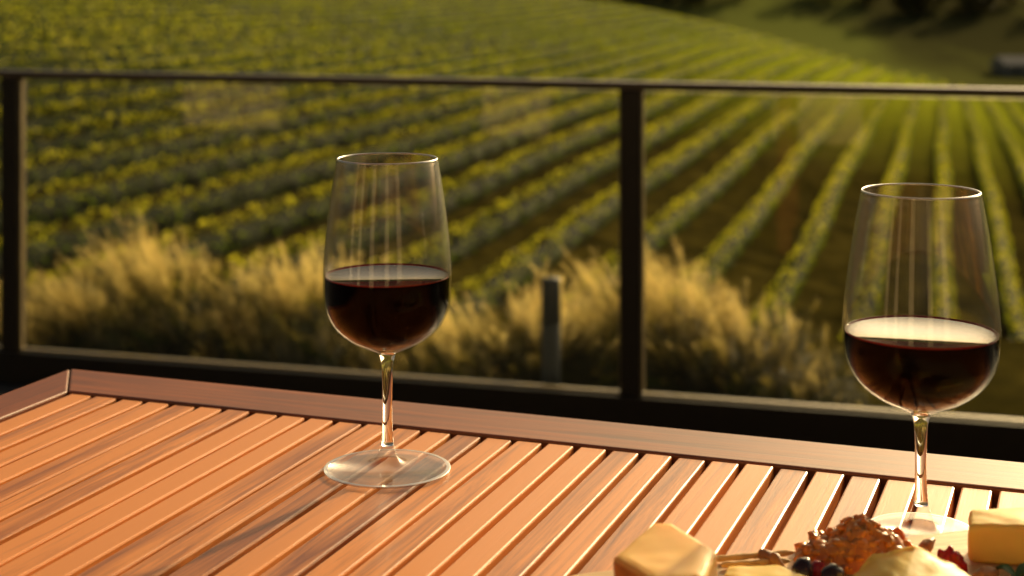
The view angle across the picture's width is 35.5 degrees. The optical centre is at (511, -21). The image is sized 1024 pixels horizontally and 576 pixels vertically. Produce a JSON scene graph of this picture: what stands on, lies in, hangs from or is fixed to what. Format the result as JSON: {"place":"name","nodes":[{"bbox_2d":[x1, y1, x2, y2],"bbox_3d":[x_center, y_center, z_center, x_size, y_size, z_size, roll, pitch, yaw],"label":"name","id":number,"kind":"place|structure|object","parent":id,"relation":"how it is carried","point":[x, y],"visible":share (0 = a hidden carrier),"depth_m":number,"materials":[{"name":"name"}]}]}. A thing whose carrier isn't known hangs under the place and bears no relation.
{"place":"outdoors","nodes":[
{"label":"outdoors","id":0,"kind":"place"},
{"bbox_2d":[0,383,26,394],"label":"terrace floor","id":1,"kind":"structure","parent":0,"point":[5,388],"depth_m":4.40,"materials":[{"name":"stone"}]},
{"bbox_2d":[0,369,1023,575],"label":"outdoor table","id":2,"kind":"object","parent":1,"relation":"on","point":[107,474],"visible":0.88,"depth_m":1.12,"materials":[{"name":"brown wood"}]},
{"bbox_2d":[323,152,450,488],"bbox_3d":[-0.090,0.241,1.157,0.093,0.225,0.093,0,0,0],"label":"wine glass","id":3,"kind":"object","parent":2,"relation":"on","point":[385,308],"visible":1,"depth_m":1.13,"materials":[{"name":"clear glass"}]},
{"bbox_2d":[573,530,1017,575],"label":"serving board","id":4,"kind":"object","parent":2,"relation":"on","point":[957,540],"visible":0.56,"depth_m":0.95,"materials":[{"name":"brown wood"}]},
{"bbox_2d":[613,523,717,575],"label":"cheese wedge","id":5,"kind":"object","parent":4,"relation":"on","point":[662,549],"visible":1,"depth_m":0.83,"materials":[{"name":"beige food"}]},
{"bbox_2d":[717,550,794,561],"bbox_3d":[0.142,0.338,0.938,0.053,0.004,0.005,0,0,-14],"label":"breadstick","id":6,"kind":"object","parent":4,"relation":"on","point":[744,556],"visible":0.81,"depth_m":0.94,"materials":[{"name":"brown food"}]},
{"bbox_2d":[720,558,791,567],"bbox_3d":[0.141,0.338,0.926,0.044,0.004,0.004,0,0,-9],"label":"breadstick","id":7,"kind":"object","parent":4,"relation":"on","point":[757,562],"visible":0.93,"depth_m":0.93,"materials":[{"name":"brown food"}]},
{"bbox_2d":[724,565,803,575],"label":"cheese slice","id":8,"kind":"object","parent":4,"relation":"on","point":[773,570],"visible":1,"depth_m":0.90,"materials":[{"name":"yellow food"}]},
{"bbox_2d":[757,549,780,558],"bbox_3d":[0.150,0.336,0.932,0.014,0.009,0.011,0,0,0],"label":"almond","id":9,"kind":"object","parent":4,"relation":"on","point":[763,553],"visible":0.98,"depth_m":0.93,"materials":[{"name":"brown food"}]},
{"bbox_2d":[768,552,784,567],"bbox_3d":[0.152,0.336,0.920,0.010,0.015,0.009,0,0,0],"label":"almond","id":10,"kind":"object","parent":4,"relation":"on","point":[774,558],"visible":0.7,"depth_m":0.92,"materials":[{"name":"brown food"}]},
{"bbox_2d":[791,557,812,575],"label":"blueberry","id":11,"kind":"object","parent":4,"relation":"on","point":[802,566],"visible":1,"depth_m":0.90,"materials":[{"name":"food"}]},
{"bbox_2d":[812,560,824,575],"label":"dried cranberry","id":12,"kind":"object","parent":4,"relation":"on","point":[818,566],"visible":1,"depth_m":0.91,"materials":[{"name":"red food"}]},
{"bbox_2d":[820,563,844,575],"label":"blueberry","id":13,"kind":"object","parent":4,"relation":"on","point":[832,569],"visible":1,"depth_m":0.90,"materials":[{"name":"black food"}]},
{"bbox_2d":[794,513,915,574],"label":"candied nut cluster","id":14,"kind":"object","parent":4,"relation":"on","point":[850,544],"visible":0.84,"depth_m":0.93,"materials":[{"name":"brown food"}]},
{"bbox_2d":[853,546,968,575],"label":"cheese wedge","id":15,"kind":"object","parent":4,"relation":"on","point":[913,561],"visible":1,"depth_m":0.88,"materials":[{"name":"beige food"}]},
{"bbox_2d":[918,537,935,551],"bbox_3d":[0.246,0.336,0.950,0.012,0.009,0.012,0,0,0],"label":"almond","id":16,"kind":"object","parent":4,"relation":"on","point":[927,544],"visible":0.69,"depth_m":0.95,"materials":[{"name":"brown food"}]},
{"bbox_2d":[937,545,953,561],"bbox_3d":[0.252,0.337,0.931,0.011,0.016,0.010,0,0,0],"label":"dried cranberry","id":17,"kind":"object","parent":4,"relation":"on","point":[945,554],"visible":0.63,"depth_m":0.93,"materials":[{"name":"red food"}]},
{"bbox_2d":[949,550,967,571],"bbox_3d":[0.257,0.337,0.922,0.010,0.016,0.010,0,0,0],"label":"dried cranberry","id":18,"kind":"object","parent":4,"relation":"on","point":[956,557],"visible":0.74,"depth_m":0.92,"materials":[{"name":"red food"}]},
{"bbox_2d":[972,565,998,575],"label":"almond","id":19,"kind":"object","parent":4,"relation":"on","point":[986,570],"visible":1,"depth_m":0.90,"materials":[{"name":"brown food"}]},
{"bbox_2d":[968,508,1023,564],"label":"cheese wedge","id":20,"kind":"object","parent":4,"relation":"on","point":[995,536],"visible":1,"depth_m":0.93,"materials":[{"name":"yellow food"}]},
{"bbox_2d":[995,564,1015,575],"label":"herb leaf","id":21,"kind":"object","parent":4,"relation":"on","point":[1009,569],"visible":1,"depth_m":0.91,"materials":[{"name":"green plant"}]},
{"bbox_2d":[1015,563,1023,575],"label":"herb leaf","id":22,"kind":"object","parent":4,"relation":"on","point":[1019,570],"visible":1,"depth_m":0.91,"materials":[{"name":"green plant"}]},
{"bbox_2d":[842,183,1001,536],"bbox_3d":[0.262,0.244,1.025,0.099,0.219,0.099,0,0,0],"label":"wine glass","id":23,"kind":"object","parent":2,"relation":"on","point":[920,366],"visible":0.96,"depth_m":1.00,"materials":[{"name":"clear glass"}]},
{"bbox_2d":[0,70,1023,462],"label":"railing","id":24,"kind":"object","parent":1,"relation":"on","point":[630,400],"visible":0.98,"depth_m":3.97,"materials":[{"name":"brown metal"}]},
{"bbox_2d":[0,283,121,352],"bbox_3d":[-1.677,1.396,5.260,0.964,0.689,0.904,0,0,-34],"label":"ornamental grass","id":25,"kind":"object","parent":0,"point":[27,339],"depth_m":5.27,"materials":[{"name":"beige plant"}]},
{"bbox_2d":[0,269,182,355],"bbox_3d":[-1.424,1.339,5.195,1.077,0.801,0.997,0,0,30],"label":"ornamental grass","id":26,"kind":"object","parent":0,"point":[71,317],"depth_m":5.16,"materials":[{"name":"beige plant"}]},
{"bbox_2d":[93,295,216,355],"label":"ornamental grass","id":27,"kind":"object","parent":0,"point":[153,322],"depth_m":5.66,"materials":[{"name":"beige plant"}]},
{"bbox_2d":[298,314,409,370],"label":"ornamental grass","id":28,"kind":"object","parent":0,"point":[337,346],"depth_m":5.58,"materials":[{"name":"beige plant"}]},
{"bbox_2d":[318,298,563,381],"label":"ornamental grass","id":29,"kind":"object","parent":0,"point":[452,348],"depth_m":4.89,"materials":[{"name":"beige plant"}]},
{"bbox_2d":[0,0,1023,418],"bbox_3d":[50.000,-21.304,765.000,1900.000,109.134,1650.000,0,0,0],"label":"ground","id":30,"kind":"structure","parent":0,"point":[936,44],"depth_m":50.13,"materials":[{"name":"green plant"}]},
{"bbox_2d":[0,209,305,363],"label":"ornamental grass","id":31,"kind":"object","parent":30,"relation":"on","point":[166,304],"depth_m":5.07,"materials":[{"name":"beige plant"}]},
{"bbox_2d":[125,283,354,365],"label":"ornamental grass","id":32,"kind":"object","parent":30,"relation":"on","point":[240,341],"depth_m":5.09,"materials":[{"name":"beige plant"}]},
{"bbox_2d":[0,0,536,32],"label":"vine row","id":33,"kind":"object","parent":30,"relation":"on","point":[250,15],"visible":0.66,"depth_m":76.05,"materials":[{"name":"green plant"}]},
{"bbox_2d":[104,238,457,374],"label":"ornamental grass","id":34,"kind":"object","parent":30,"relation":"on","point":[309,353],"depth_m":4.95,"materials":[{"name":"beige plant"}]},
{"bbox_2d":[0,0,585,42],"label":"vine row","id":35,"kind":"object","parent":30,"relation":"on","point":[257,22],"visible":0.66,"depth_m":73.91,"materials":[{"name":"green plant"}]},
{"bbox_2d":[0,0,608,55],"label":"vine row","id":36,"kind":"object","parent":30,"relation":"on","point":[345,25],"visible":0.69,"depth_m":71.08,"materials":[{"name":"green plant"}]},
{"bbox_2d":[0,3,630,66],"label":"vine row","id":37,"kind":"object","parent":30,"relation":"on","point":[361,30],"visible":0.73,"depth_m":66.74,"materials":[{"name":"green plant"}]},
{"bbox_2d":[0,6,644,83],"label":"vine row","id":38,"kind":"object","parent":30,"relation":"on","point":[65,65],"visible":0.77,"depth_m":67.30,"materials":[{"name":"green plant"}]},
{"bbox_2d":[0,9,667,98],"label":"vine row","id":39,"kind":"object","parent":30,"relation":"on","point":[229,62],"visible":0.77,"depth_m":65.18,"materials":[{"name":"green plant"}]},
{"bbox_2d":[0,12,685,118],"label":"vine row","id":40,"kind":"object","parent":30,"relation":"on","point":[103,94],"visible":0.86,"depth_m":60.70,"materials":[{"name":"green plant"}]},
{"bbox_2d":[0,17,703,141],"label":"vine row","id":41,"kind":"object","parent":30,"relation":"on","point":[40,122],"visible":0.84,"depth_m":52.86,"materials":[{"name":"green plant"}]},
{"bbox_2d":[0,21,720,165],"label":"vine row","id":42,"kind":"object","parent":30,"relation":"on","point":[81,142],"visible":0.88,"depth_m":49.62,"materials":[{"name":"green plant"}]},
{"bbox_2d":[0,26,739,198],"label":"vine row","id":43,"kind":"object","parent":30,"relation":"on","point":[81,168],"visible":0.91,"depth_m":46.03,"materials":[{"name":"green plant"}]},
{"bbox_2d":[0,30,759,234],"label":"vine row","id":44,"kind":"object","parent":30,"relation":"on","point":[52,209],"visible":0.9,"depth_m":42.21,"materials":[{"name":"green plant"}]},
{"bbox_2d":[0,35,777,281],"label":"vine row","id":45,"kind":"object","parent":30,"relation":"on","point":[42,253],"visible":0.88,"depth_m":38.31,"materials":[{"name":"green plant"}]},
{"bbox_2d":[317,344,475,376],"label":"ornamental grass","id":46,"kind":"object","parent":30,"relation":"on","point":[399,356],"depth_m":5.01,"materials":[{"name":"beige plant"}]},
{"bbox_2d":[0,40,797,308],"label":"vine row","id":47,"kind":"object","parent":30,"relation":"on","point":[229,238],"visible":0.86,"depth_m":38.99,"materials":[{"name":"green plant"}]},
{"bbox_2d":[88,46,815,318],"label":"vine row","id":48,"kind":"object","parent":30,"relation":"on","point":[377,231],"visible":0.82,"depth_m":40.06,"materials":[{"name":"green plant"}]},
{"bbox_2d":[260,51,834,335],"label":"vine row","id":49,"kind":"object","parent":30,"relation":"on","point":[483,233],"visible":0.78,"depth_m":42.89,"materials":[{"name":"green plant"}]},
{"bbox_2d":[542,277,560,384],"bbox_3d":[0.105,1.258,4.280,0.051,0.924,0.051,0,0,0],"label":"garden bollard","id":50,"kind":"object","parent":30,"relation":"on","point":[551,304],"visible":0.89,"depth_m":4.26,"materials":[{"name":"grey metal"}]},
{"bbox_2d":[424,56,853,338],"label":"vine row","id":51,"kind":"object","parent":30,"relation":"on","point":[521,272],"visible":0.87,"depth_m":39.51,"materials":[{"name":"green plant"}]},
{"bbox_2d":[691,0,707,7],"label":"tree","id":52,"kind":"object","parent":30,"relation":"on","point":[700,2],"visible":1,"depth_m":540.04,"materials":[{"name":"green plant"}]},
{"bbox_2d":[538,275,895,407],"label":"ornamental grass","id":53,"kind":"object","parent":30,"relation":"on","point":[748,363],"depth_m":4.54,"materials":[{"name":"beige plant"}]},
{"bbox_2d":[561,61,872,333],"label":"vine row","id":54,"kind":"object","parent":30,"relation":"on","point":[673,224],"visible":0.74,"depth_m":48.92,"materials":[{"name":"green plant"}]},
{"bbox_2d":[646,67,891,337],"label":"vine row","id":55,"kind":"object","parent":30,"relation":"on","point":[742,235],"visible":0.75,"depth_m":47.36,"materials":[{"name":"green plant"}]},
{"bbox_2d":[676,321,893,408],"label":"ornamental grass","id":56,"kind":"object","parent":30,"relation":"on","point":[797,390],"depth_m":4.66,"materials":[{"name":"beige plant"}]},
{"bbox_2d":[742,72,910,338],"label":"vine row","id":57,"kind":"object","parent":30,"relation":"on","point":[789,288],"visible":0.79,"depth_m":45.28,"materials":[{"name":"green plant"}]},
{"bbox_2d":[838,76,927,339],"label":"vine row","id":58,"kind":"object","parent":30,"relation":"on","point":[875,271],"visible":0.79,"depth_m":47.06,"materials":[{"name":"green plant"}]},
{"bbox_2d":[889,0,918,14],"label":"tree","id":59,"kind":"object","parent":30,"relation":"on","point":[903,6],"visible":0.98,"depth_m":539.37,"materials":[{"name":"green plant"}]},
{"bbox_2d":[893,0,915,13],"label":"tree","id":60,"kind":"object","parent":30,"relation":"on","point":[897,9],"visible":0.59,"depth_m":543.73,"materials":[{"name":"green plant"}]},
{"bbox_2d":[901,0,937,14],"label":"tree","id":61,"kind":"object","parent":30,"relation":"on","point":[924,8],"visible":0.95,"depth_m":540.29,"materials":[{"name":"green plant"}]},
{"bbox_2d":[929,80,959,317],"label":"vine row","id":62,"kind":"object","parent":30,"relation":"on","point":[942,287],"visible":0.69,"depth_m":48.67,"materials":[{"name":"green plant"}]},
{"bbox_2d":[947,0,982,16],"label":"tree","id":63,"kind":"object","parent":30,"relation":"on","point":[968,4],"visible":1,"depth_m":541.98,"materials":[{"name":"green plant"}]},
{"bbox_2d":[979,0,996,12],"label":"tree","id":64,"kind":"object","parent":30,"relation":"on","point":[983,3],"visible":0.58,"depth_m":550.45,"materials":[{"name":"green plant"}]},
{"bbox_2d":[957,84,1023,339],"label":"vine row","id":65,"kind":"object","parent":30,"relation":"on","point":[1002,253],"visible":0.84,"depth_m":49.14,"materials":[{"name":"green plant"}]},
{"bbox_2d":[986,0,1001,7],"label":"tree","id":66,"kind":"object","parent":30,"relation":"on","point":[999,1],"visible":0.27,"depth_m":560.57,"materials":[{"name":"green plant"}]},
{"bbox_2d":[982,97,1023,191],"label":"vine row","id":67,"kind":"object","parent":30,"relation":"on","point":[1015,153],"visible":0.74,"depth_m":83.50,"materials":[{"name":"green plant"}]},
{"bbox_2d":[989,56,1023,74],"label":"farm shed","id":68,"kind":"structure","parent":30,"relation":"on","point":[1008,65],"depth_m":425.90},
{"bbox_2d":[1013,68,1019,72],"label":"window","id":69,"kind":"structure","parent":68,"relation":"in","point":[1015,70],"depth_m":424.74,"materials":[{"name":"black glass"}]},
{"bbox_2d":[1001,0,1019,5],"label":"tree","id":70,"kind":"object","parent":30,"relation":"on","point":[1012,2],"visible":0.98,"depth_m":572.41,"materials":[{"name":"green plant"}]},
{"bbox_2d":[999,97,1023,131],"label":"vine row","id":71,"kind":"object","parent":30,"relation":"on","point":[1014,113],"visible":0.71,"depth_m":116.05,"materials":[{"name":"green plant"}]},
{"bbox_2d":[1011,97,1023,105],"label":"vine row","id":72,"kind":"object","parent":30,"relation":"on","point":[1021,100],"visible":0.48,"depth_m":138.54,"materials":[{"name":"green plant"}]},
{"bbox_2d":[394,257,739,396],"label":"ornamental grass","id":73,"kind":"object","parent":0,"point":[506,347],"depth_m":4.65,"materials":[{"name":"beige plant"}]},
{"bbox_2d":[404,234,824,400],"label":"ornamental grass","id":74,"kind":"object","parent":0,"point":[657,290],"depth_m":4.59,"materials":[{"name":"beige plant"}]}
]}

